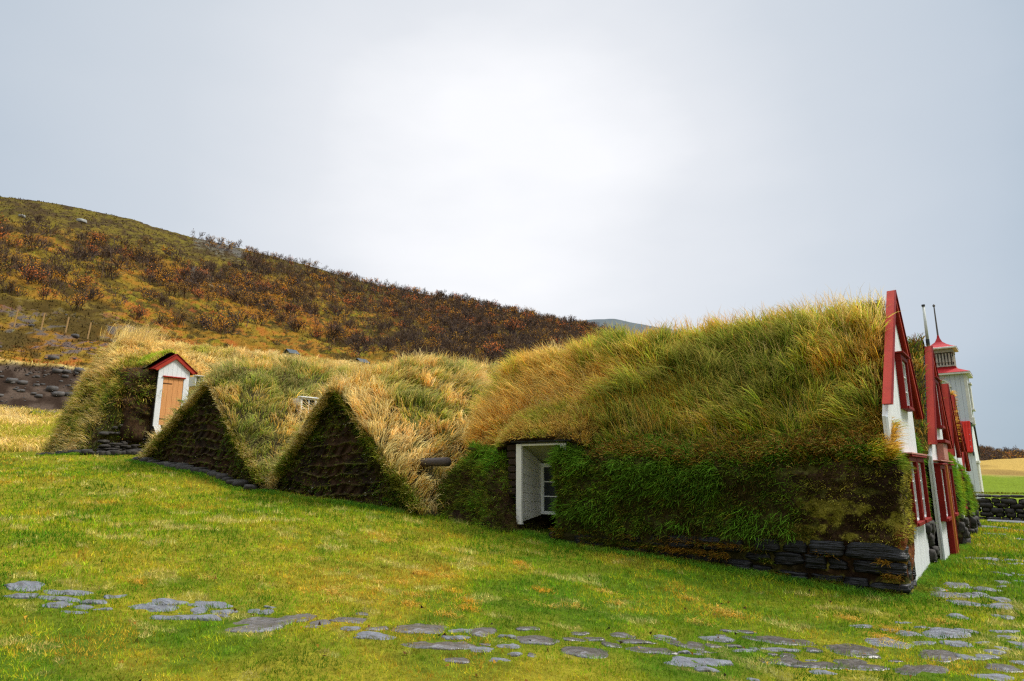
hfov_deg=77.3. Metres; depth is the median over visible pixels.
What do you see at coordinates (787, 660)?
flagstone
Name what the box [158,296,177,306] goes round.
birch shrub
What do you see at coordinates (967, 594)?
flagstone
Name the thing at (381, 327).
birch shrub
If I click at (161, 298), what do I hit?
birch shrub
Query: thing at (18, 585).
flagstone
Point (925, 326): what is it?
flagpole
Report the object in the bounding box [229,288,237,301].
birch shrub
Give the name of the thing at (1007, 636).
flagstone
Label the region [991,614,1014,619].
flagstone
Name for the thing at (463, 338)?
birch shrub
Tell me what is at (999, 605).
flagstone
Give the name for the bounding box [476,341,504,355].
birch shrub
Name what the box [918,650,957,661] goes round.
flagstone
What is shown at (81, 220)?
boulder
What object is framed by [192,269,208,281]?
birch shrub
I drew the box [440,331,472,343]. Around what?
birch shrub
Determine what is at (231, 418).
turf gable house
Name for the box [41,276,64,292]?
birch shrub
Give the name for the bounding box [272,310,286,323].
birch shrub
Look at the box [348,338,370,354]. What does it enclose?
birch shrub
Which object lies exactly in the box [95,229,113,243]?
birch shrub
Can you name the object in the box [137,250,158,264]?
birch shrub
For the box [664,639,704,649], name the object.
flagstone
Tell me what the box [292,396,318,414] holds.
dormer window
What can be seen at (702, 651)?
flagstone
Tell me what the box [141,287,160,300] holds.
birch shrub
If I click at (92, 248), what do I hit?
birch shrub
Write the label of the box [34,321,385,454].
turf house
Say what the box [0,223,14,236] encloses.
birch shrub
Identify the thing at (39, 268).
birch shrub
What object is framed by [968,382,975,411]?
window
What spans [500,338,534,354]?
birch shrub
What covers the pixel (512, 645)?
flagstone
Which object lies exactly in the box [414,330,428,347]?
birch shrub
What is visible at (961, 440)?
turf house
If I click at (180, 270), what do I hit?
birch shrub
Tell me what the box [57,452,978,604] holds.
wall foot grass
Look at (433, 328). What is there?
birch shrub
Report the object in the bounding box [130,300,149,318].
birch shrub
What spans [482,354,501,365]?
birch shrub
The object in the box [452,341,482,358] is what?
birch shrub
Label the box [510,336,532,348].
birch shrub
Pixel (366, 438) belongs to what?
turf gable house
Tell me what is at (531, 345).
birch shrub
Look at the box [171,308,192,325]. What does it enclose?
birch shrub
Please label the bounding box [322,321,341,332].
birch shrub
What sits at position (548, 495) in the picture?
window
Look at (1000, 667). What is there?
flagstone
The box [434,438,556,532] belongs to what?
turf bank
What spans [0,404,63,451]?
meadow grass
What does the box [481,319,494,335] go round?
birch shrub
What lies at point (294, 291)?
birch shrub
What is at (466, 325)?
birch shrub
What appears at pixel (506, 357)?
birch shrub
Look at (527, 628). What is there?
flagstone
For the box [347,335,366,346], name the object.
birch shrub
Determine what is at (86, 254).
birch shrub
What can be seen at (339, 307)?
birch shrub
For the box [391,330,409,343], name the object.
birch shrub
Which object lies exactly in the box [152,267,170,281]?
birch shrub
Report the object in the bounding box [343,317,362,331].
birch shrub
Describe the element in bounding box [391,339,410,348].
birch shrub
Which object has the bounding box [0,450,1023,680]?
lawn grass
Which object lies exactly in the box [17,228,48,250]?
birch shrub
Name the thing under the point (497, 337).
birch shrub
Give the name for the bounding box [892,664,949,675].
flagstone
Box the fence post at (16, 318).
[13,309,18,326]
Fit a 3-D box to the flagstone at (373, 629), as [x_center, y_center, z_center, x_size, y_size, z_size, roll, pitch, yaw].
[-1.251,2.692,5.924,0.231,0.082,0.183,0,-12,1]
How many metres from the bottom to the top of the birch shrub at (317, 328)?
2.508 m
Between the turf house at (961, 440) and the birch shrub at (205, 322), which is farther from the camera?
the birch shrub at (205, 322)
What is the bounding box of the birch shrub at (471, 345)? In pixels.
[464,340,477,349]
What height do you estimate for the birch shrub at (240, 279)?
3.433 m
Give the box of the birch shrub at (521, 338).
[508,330,525,340]
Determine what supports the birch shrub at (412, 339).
on the ground at (1002, 475)
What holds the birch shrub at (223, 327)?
on the ground at (1002, 475)
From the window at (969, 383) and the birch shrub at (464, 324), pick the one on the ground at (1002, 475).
the birch shrub at (464, 324)
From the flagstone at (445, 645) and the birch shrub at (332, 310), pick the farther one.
the birch shrub at (332, 310)
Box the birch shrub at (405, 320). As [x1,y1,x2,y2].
[397,315,408,327]
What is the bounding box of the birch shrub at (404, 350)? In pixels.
[391,345,413,357]
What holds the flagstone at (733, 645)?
on the ground at (1002, 475)
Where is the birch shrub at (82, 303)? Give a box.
[62,293,86,309]
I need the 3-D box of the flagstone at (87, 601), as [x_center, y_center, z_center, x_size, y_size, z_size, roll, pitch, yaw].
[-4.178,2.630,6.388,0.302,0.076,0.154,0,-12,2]
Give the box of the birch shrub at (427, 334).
[423,331,433,339]
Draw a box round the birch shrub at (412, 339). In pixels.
[397,332,418,345]
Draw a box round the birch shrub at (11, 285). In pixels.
[0,274,16,293]
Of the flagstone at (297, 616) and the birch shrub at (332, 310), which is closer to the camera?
the flagstone at (297, 616)
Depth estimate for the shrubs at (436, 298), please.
151.72 m
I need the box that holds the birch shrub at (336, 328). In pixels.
[327,322,345,339]
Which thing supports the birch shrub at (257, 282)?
on the ground at (1002, 475)
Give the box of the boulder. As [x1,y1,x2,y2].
[76,218,86,222]
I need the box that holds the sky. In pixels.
[0,0,1023,451]
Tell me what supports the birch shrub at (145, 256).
on the ground at (1002, 475)
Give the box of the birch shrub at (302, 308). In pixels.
[295,300,306,311]
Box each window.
[188,375,204,386]
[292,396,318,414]
[541,463,556,514]
[895,351,913,411]
[904,454,925,526]
[916,456,931,522]
[933,463,951,521]
[934,376,945,428]
[940,379,950,391]
[948,464,958,516]
[958,469,967,509]
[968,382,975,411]
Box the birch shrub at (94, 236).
[87,230,103,243]
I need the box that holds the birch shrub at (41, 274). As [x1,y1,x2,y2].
[33,268,55,286]
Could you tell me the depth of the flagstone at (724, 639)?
6.13 m
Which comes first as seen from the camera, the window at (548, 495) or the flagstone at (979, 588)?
the flagstone at (979, 588)
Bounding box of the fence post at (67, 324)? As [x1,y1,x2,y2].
[64,317,69,333]
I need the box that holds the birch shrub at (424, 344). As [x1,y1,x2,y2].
[420,340,435,348]
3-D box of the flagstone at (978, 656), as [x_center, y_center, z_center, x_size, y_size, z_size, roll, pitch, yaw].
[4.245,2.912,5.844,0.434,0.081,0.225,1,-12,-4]
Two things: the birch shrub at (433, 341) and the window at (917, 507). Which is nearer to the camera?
the window at (917, 507)
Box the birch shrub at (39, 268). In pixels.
[22,263,52,274]
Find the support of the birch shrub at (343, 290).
on the ground at (1002, 475)
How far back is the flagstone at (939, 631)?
6.60 m
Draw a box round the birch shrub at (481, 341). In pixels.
[478,333,490,346]
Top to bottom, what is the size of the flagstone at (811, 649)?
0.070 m
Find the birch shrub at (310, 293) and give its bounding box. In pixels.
[306,288,316,300]
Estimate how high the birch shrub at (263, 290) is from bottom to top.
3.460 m
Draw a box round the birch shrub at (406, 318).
[398,314,413,324]
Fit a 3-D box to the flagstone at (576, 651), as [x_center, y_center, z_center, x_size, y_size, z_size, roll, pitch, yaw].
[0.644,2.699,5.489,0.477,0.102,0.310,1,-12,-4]
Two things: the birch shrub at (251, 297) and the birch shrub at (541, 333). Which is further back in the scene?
the birch shrub at (541, 333)
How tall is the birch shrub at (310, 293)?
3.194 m
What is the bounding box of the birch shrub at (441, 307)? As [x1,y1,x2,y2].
[436,303,449,315]
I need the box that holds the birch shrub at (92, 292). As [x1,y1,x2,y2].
[81,282,106,300]
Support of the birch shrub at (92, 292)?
on the ground at (1002, 475)
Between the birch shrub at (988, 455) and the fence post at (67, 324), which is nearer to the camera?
the fence post at (67, 324)
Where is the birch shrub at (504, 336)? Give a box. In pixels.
[499,331,513,341]
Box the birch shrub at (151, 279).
[138,272,158,284]
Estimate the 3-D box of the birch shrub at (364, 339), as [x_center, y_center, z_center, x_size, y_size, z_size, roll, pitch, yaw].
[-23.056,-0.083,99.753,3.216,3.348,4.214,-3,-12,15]
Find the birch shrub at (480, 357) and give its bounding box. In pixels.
[471,353,487,362]
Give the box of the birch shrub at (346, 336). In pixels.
[335,326,355,343]
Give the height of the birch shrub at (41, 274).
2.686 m
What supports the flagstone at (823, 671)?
on the ground at (1002, 475)
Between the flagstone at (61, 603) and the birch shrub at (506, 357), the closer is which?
the flagstone at (61, 603)
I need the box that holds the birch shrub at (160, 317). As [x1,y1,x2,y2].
[152,312,173,326]
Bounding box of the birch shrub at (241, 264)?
[229,260,248,272]
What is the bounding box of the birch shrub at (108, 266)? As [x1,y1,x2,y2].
[95,256,125,279]
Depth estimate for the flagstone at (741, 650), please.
5.81 m
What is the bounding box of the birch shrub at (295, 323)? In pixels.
[284,316,301,331]
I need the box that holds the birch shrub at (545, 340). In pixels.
[537,334,555,347]
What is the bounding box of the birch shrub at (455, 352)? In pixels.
[443,344,472,358]
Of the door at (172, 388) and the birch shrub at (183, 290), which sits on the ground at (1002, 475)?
the birch shrub at (183, 290)
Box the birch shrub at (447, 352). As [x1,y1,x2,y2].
[431,343,453,358]
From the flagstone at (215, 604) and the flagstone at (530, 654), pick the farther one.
the flagstone at (215, 604)
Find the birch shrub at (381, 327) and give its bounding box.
[377,320,387,332]
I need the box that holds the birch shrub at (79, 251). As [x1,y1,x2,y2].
[56,241,90,258]
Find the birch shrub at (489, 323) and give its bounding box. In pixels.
[480,319,498,331]
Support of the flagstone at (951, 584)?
on the ground at (1002, 475)
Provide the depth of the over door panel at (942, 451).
11.74 m
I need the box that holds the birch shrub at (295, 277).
[286,273,303,283]
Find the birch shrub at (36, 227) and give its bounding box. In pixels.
[19,220,42,232]
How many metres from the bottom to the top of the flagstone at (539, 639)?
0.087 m
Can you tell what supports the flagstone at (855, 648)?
on the ground at (1002, 475)
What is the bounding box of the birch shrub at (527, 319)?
[523,315,539,326]
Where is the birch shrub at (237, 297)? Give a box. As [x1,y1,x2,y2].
[229,287,243,303]
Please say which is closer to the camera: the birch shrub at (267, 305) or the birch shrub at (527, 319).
the birch shrub at (267, 305)
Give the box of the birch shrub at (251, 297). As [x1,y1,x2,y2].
[240,288,260,306]
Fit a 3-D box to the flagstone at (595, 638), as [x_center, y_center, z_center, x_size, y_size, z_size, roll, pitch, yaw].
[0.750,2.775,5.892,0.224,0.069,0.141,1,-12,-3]
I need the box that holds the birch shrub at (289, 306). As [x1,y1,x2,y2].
[282,302,297,314]
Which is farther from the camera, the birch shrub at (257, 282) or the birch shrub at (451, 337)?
the birch shrub at (257, 282)
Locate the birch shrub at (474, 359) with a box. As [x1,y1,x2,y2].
[455,350,477,362]
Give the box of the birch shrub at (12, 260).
[0,248,25,270]
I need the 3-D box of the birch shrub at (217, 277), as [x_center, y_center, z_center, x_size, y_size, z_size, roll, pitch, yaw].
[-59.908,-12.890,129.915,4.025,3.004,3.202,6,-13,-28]
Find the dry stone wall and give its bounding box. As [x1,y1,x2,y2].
[975,491,1023,520]
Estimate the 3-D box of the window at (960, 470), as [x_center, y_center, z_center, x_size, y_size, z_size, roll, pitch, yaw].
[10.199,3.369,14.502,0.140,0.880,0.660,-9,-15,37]
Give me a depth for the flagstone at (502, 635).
5.79 m
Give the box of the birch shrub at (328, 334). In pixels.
[323,328,335,341]
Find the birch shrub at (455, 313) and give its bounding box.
[449,307,460,320]
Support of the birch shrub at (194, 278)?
on the ground at (1002, 475)
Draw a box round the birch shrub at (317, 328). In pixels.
[310,324,326,337]
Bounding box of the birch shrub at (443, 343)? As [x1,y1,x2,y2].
[435,337,450,352]
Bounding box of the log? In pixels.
[412,457,450,466]
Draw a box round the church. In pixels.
[930,304,984,508]
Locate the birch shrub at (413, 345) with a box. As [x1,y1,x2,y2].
[405,339,420,351]
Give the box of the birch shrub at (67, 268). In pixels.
[55,258,75,275]
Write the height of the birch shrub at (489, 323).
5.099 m
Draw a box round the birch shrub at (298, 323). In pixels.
[284,317,306,332]
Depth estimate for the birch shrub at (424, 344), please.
102.12 m
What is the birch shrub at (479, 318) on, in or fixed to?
on the ground at (1002, 475)
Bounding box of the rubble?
[0,314,140,414]
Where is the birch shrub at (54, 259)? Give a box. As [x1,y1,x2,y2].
[45,251,65,265]
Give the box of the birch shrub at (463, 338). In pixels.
[457,333,474,344]
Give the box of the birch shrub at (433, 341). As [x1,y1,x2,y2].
[426,336,441,347]
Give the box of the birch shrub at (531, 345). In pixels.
[524,338,539,350]
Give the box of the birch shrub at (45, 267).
[39,260,69,278]
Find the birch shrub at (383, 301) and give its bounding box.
[380,296,392,308]
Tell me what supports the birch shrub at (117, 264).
on the ground at (1002, 475)
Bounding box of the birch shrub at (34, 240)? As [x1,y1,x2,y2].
[29,234,53,250]
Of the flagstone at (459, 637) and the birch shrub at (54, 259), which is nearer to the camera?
the flagstone at (459, 637)
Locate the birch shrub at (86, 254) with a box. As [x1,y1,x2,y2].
[77,247,91,261]
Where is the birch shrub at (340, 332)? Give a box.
[331,326,345,340]
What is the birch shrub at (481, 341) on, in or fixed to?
on the ground at (1002, 475)
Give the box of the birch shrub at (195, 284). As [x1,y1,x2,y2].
[186,279,200,289]
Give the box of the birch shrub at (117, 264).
[108,250,129,269]
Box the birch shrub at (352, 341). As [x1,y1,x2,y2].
[345,336,363,346]
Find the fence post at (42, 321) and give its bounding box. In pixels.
[40,313,45,329]
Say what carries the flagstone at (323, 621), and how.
on the ground at (1002, 475)
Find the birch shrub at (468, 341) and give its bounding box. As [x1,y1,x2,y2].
[464,337,476,347]
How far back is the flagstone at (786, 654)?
5.73 m
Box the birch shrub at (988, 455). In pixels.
[980,451,999,459]
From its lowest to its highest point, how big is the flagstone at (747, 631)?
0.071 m
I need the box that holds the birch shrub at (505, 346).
[498,341,514,351]
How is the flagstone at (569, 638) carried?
on the ground at (1002, 475)
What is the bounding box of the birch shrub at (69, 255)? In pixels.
[63,249,83,262]
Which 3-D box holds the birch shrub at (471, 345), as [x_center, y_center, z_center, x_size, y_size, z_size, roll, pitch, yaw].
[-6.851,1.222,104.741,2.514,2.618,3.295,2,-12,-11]
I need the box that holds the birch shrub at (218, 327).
[209,318,231,334]
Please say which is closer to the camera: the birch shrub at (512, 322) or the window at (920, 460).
the window at (920, 460)
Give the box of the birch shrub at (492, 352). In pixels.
[475,342,503,363]
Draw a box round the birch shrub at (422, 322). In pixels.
[416,313,431,328]
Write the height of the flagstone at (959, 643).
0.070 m
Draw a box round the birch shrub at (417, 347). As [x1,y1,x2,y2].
[409,336,433,354]
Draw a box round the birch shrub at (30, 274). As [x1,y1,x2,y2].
[18,263,49,284]
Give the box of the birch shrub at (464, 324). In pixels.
[446,315,468,329]
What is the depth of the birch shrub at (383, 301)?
168.81 m
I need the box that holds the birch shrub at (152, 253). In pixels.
[142,244,162,261]
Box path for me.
[988,519,1023,522]
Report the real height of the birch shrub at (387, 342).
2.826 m
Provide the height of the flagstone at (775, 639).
0.106 m
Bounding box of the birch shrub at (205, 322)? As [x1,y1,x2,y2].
[196,312,230,330]
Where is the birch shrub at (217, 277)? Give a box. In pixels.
[208,271,224,281]
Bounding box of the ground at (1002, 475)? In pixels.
[0,197,1023,680]
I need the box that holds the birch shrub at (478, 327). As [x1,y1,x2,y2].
[471,321,485,331]
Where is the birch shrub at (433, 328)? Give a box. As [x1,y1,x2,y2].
[429,324,443,335]
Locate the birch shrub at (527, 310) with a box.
[522,306,533,312]
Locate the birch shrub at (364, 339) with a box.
[354,331,375,347]
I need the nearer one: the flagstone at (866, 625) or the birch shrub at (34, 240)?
the flagstone at (866, 625)
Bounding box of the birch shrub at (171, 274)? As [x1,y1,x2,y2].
[160,266,176,281]
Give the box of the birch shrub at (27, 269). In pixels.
[6,260,49,281]
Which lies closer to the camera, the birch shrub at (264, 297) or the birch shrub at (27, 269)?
the birch shrub at (27, 269)
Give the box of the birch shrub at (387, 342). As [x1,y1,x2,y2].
[377,336,397,351]
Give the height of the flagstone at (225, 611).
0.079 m
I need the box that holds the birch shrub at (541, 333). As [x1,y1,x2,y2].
[532,328,553,342]
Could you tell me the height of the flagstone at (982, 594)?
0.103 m
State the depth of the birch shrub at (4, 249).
91.71 m
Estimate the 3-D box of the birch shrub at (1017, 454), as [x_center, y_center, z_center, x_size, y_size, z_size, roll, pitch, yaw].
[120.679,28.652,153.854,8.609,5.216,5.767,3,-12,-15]
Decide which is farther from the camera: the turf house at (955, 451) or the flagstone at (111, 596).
the turf house at (955, 451)
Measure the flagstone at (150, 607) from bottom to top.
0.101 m
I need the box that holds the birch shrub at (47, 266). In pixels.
[36,258,59,273]
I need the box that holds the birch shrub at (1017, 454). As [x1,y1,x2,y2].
[1003,449,1023,458]
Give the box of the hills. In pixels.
[581,319,677,335]
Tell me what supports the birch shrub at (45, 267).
on the ground at (1002, 475)
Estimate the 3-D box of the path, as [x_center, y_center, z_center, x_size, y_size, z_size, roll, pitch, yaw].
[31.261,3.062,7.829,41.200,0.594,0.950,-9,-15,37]
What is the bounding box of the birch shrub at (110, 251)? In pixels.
[97,239,121,261]
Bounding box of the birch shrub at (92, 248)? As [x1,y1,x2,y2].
[82,241,97,256]
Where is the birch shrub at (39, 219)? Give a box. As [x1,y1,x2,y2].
[32,212,46,225]
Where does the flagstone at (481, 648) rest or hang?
on the ground at (1002, 475)
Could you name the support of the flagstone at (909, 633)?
on the ground at (1002, 475)
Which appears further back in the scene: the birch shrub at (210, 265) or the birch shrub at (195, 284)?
the birch shrub at (210, 265)
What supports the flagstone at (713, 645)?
on the ground at (1002, 475)
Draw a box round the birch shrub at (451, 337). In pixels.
[429,330,454,346]
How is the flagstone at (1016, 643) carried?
on the ground at (1002, 475)
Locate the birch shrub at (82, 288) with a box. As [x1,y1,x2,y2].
[70,279,107,298]
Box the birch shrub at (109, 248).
[100,244,116,253]
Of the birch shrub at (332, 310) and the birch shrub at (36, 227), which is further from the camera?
the birch shrub at (332, 310)
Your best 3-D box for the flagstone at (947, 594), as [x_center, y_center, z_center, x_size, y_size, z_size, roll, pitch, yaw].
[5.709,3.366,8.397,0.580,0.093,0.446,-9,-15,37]
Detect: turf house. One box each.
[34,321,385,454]
[458,283,939,597]
[907,333,970,559]
[939,376,977,533]
[950,390,980,527]
[960,421,970,470]
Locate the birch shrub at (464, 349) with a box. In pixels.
[451,345,470,355]
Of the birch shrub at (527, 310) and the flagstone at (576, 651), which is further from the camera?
the birch shrub at (527, 310)
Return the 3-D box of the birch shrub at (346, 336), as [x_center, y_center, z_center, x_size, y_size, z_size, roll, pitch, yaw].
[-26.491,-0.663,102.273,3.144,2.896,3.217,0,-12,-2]
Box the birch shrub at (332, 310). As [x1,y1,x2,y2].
[330,305,345,315]
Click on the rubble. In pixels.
(53, 390)
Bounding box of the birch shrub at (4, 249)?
[0,244,11,254]
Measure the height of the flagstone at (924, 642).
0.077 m
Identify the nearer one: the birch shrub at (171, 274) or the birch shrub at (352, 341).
the birch shrub at (352, 341)
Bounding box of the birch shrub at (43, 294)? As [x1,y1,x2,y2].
[36,284,57,299]
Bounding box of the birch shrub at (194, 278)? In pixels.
[188,273,205,286]
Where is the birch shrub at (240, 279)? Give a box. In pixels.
[230,274,252,285]
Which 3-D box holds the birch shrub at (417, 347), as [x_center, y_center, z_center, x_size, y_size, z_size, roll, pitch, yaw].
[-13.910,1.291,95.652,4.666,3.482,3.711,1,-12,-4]
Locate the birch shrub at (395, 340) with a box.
[381,337,399,346]
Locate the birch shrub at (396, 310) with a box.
[391,304,406,316]
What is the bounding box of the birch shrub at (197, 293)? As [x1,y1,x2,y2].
[190,288,204,300]
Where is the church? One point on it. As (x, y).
(956, 378)
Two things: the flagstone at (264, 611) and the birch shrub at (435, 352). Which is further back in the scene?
the birch shrub at (435, 352)
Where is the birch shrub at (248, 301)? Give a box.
[235,292,254,307]
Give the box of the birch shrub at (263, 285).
[255,275,270,289]
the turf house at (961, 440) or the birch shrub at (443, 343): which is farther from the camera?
the birch shrub at (443, 343)
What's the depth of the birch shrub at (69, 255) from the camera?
100.55 m
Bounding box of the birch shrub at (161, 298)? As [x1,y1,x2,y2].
[154,290,172,304]
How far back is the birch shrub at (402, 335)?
108.00 m
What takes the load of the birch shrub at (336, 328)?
on the ground at (1002, 475)
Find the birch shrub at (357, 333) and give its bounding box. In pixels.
[348,328,368,337]
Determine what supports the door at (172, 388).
in the turf house at (128, 391)
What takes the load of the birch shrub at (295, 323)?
on the ground at (1002, 475)
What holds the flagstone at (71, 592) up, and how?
on the ground at (1002, 475)
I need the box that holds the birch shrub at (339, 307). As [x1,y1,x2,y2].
[328,302,350,314]
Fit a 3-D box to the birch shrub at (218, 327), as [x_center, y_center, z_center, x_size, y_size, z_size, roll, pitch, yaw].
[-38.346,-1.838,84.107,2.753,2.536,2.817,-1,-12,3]
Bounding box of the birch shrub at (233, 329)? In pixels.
[224,321,241,334]
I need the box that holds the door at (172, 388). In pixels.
[158,377,183,424]
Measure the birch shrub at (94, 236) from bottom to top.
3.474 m
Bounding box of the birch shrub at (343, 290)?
[337,285,351,295]
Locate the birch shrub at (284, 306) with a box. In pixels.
[279,300,299,314]
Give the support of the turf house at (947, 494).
on the ground at (1002, 475)
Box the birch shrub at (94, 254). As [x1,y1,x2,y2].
[81,245,100,258]
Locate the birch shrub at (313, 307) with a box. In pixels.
[305,300,320,311]
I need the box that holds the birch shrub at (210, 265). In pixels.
[202,260,216,270]
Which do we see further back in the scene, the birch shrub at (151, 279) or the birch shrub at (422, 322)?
the birch shrub at (422, 322)
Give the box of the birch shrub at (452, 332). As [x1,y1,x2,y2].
[446,323,472,337]
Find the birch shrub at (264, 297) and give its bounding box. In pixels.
[260,294,276,307]
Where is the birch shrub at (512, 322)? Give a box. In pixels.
[504,317,524,333]
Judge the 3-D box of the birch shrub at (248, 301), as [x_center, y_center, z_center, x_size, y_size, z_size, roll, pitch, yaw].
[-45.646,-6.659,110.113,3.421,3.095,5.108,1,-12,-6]
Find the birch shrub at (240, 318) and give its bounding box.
[224,305,255,326]
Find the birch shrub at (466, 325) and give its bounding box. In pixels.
[457,321,471,333]
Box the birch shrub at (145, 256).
[134,247,151,262]
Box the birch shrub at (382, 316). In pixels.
[371,310,388,321]
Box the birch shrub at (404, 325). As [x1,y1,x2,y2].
[399,322,415,331]
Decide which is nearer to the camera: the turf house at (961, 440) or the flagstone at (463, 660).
the flagstone at (463, 660)
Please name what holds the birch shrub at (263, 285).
on the ground at (1002, 475)
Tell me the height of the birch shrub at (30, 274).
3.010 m
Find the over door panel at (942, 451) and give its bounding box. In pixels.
[936,443,948,460]
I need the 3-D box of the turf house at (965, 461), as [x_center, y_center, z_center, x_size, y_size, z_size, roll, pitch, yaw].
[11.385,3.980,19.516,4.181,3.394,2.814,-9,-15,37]
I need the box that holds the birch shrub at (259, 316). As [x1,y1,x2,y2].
[247,306,271,324]
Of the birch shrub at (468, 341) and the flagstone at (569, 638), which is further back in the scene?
the birch shrub at (468, 341)
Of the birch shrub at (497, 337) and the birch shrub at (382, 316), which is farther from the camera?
the birch shrub at (497, 337)
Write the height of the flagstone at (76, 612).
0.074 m
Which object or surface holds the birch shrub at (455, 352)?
on the ground at (1002, 475)
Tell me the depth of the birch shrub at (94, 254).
110.42 m
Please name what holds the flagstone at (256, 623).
on the ground at (1002, 475)
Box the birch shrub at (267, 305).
[257,299,277,315]
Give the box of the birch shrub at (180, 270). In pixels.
[173,263,190,274]
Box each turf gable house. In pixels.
[132,350,383,490]
[260,346,501,515]
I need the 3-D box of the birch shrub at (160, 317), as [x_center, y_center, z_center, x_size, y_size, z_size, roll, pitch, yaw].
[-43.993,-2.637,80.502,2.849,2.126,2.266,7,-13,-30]
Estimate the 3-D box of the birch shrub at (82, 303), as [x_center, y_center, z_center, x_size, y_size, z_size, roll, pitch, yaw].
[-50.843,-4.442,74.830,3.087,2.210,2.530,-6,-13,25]
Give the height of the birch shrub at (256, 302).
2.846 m
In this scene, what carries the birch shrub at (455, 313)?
on the ground at (1002, 475)
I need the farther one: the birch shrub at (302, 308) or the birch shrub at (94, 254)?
the birch shrub at (302, 308)
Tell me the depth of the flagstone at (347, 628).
5.86 m
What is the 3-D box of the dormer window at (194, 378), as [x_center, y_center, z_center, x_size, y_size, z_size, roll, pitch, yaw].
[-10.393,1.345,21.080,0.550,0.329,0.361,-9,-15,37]
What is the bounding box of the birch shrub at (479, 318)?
[472,311,485,322]
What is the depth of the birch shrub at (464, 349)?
97.31 m
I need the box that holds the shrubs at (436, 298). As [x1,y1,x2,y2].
[0,214,1023,460]
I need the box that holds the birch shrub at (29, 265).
[12,259,39,276]
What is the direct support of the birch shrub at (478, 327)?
on the ground at (1002, 475)
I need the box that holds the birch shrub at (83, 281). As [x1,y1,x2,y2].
[66,275,88,288]
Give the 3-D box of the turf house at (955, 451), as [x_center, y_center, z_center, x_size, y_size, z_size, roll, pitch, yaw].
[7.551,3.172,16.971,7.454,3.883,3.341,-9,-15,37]
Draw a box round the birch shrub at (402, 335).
[393,329,409,342]
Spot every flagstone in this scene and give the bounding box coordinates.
[3,593,37,598]
[4,581,42,591]
[38,595,79,601]
[42,601,72,608]
[44,590,92,595]
[61,610,87,613]
[74,604,112,610]
[77,599,106,603]
[103,594,125,598]
[128,604,178,611]
[147,598,188,604]
[152,614,220,620]
[177,606,208,613]
[187,601,232,607]
[210,609,237,614]
[225,617,292,632]
[247,609,273,614]
[276,613,315,622]
[303,619,330,627]
[329,617,367,622]
[340,626,360,630]
[353,631,393,639]
[365,626,388,630]
[391,623,448,633]
[400,641,476,649]
[441,635,469,639]
[442,657,469,663]
[448,628,472,632]
[468,627,496,636]
[468,646,493,652]
[490,657,510,661]
[495,643,519,648]
[498,634,515,638]
[507,652,521,656]
[513,635,559,645]
[515,626,539,630]
[527,652,536,656]
[560,646,608,658]
[561,637,583,641]
[572,632,589,635]
[583,637,604,641]
[601,641,621,647]
[610,632,635,638]
[616,639,656,643]
[626,646,678,654]
[654,635,676,639]
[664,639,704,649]
[664,656,733,666]
[678,650,689,653]
[694,666,718,671]
[697,650,716,652]
[698,636,734,642]
[705,643,721,647]
[719,629,738,632]
[727,644,742,647]
[732,648,755,651]
[737,630,756,633]
[742,636,815,645]
[758,656,801,666]
[765,647,800,651]
[780,653,794,657]
[790,661,842,669]
[802,647,822,652]
[809,669,836,674]
[823,643,880,658]
[833,658,889,670]
[850,624,872,627]
[865,637,913,648]
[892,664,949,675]
[895,630,923,635]
[913,641,935,644]
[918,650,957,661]
[921,627,970,638]
[929,591,969,597]
[939,640,972,646]
[944,582,970,587]
[946,599,979,605]
[946,613,970,619]
[954,592,978,597]
[954,628,978,633]
[955,654,1001,660]
[968,673,1014,680]
[969,586,1002,591]
[972,592,989,596]
[983,603,1016,609]
[983,649,1006,654]
[985,663,1022,672]
[988,597,1010,601]
[989,630,1019,632]
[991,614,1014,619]
[997,635,1018,638]
[1008,641,1023,647]
[1010,660,1023,664]
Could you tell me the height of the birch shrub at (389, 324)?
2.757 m
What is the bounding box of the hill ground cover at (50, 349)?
[0,195,1016,456]
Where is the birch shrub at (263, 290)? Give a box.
[253,284,275,295]
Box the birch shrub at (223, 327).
[214,317,236,329]
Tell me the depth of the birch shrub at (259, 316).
100.31 m
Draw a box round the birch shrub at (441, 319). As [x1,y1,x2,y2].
[434,314,449,325]
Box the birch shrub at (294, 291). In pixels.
[288,286,305,302]
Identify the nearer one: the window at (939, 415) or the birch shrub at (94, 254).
the window at (939, 415)
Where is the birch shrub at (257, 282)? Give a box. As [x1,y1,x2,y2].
[247,279,266,289]
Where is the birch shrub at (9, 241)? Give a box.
[0,234,19,248]
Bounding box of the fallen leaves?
[1,509,947,680]
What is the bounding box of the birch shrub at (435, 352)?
[421,346,444,356]
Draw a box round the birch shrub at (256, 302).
[251,295,262,308]
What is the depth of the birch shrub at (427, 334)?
121.63 m
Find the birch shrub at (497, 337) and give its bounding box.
[494,333,508,342]
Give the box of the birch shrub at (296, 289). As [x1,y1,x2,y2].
[291,285,302,295]
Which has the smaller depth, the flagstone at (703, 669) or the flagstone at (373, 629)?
the flagstone at (703, 669)
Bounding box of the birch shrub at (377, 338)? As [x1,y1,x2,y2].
[372,331,388,345]
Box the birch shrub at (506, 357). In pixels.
[489,341,519,364]
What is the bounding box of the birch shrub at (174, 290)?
[161,280,180,295]
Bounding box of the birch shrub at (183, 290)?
[164,279,190,297]
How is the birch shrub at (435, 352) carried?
on the ground at (1002, 475)
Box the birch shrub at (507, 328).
[500,324,510,332]
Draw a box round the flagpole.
[921,304,929,345]
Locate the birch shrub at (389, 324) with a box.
[383,318,395,329]
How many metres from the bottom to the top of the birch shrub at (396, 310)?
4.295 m

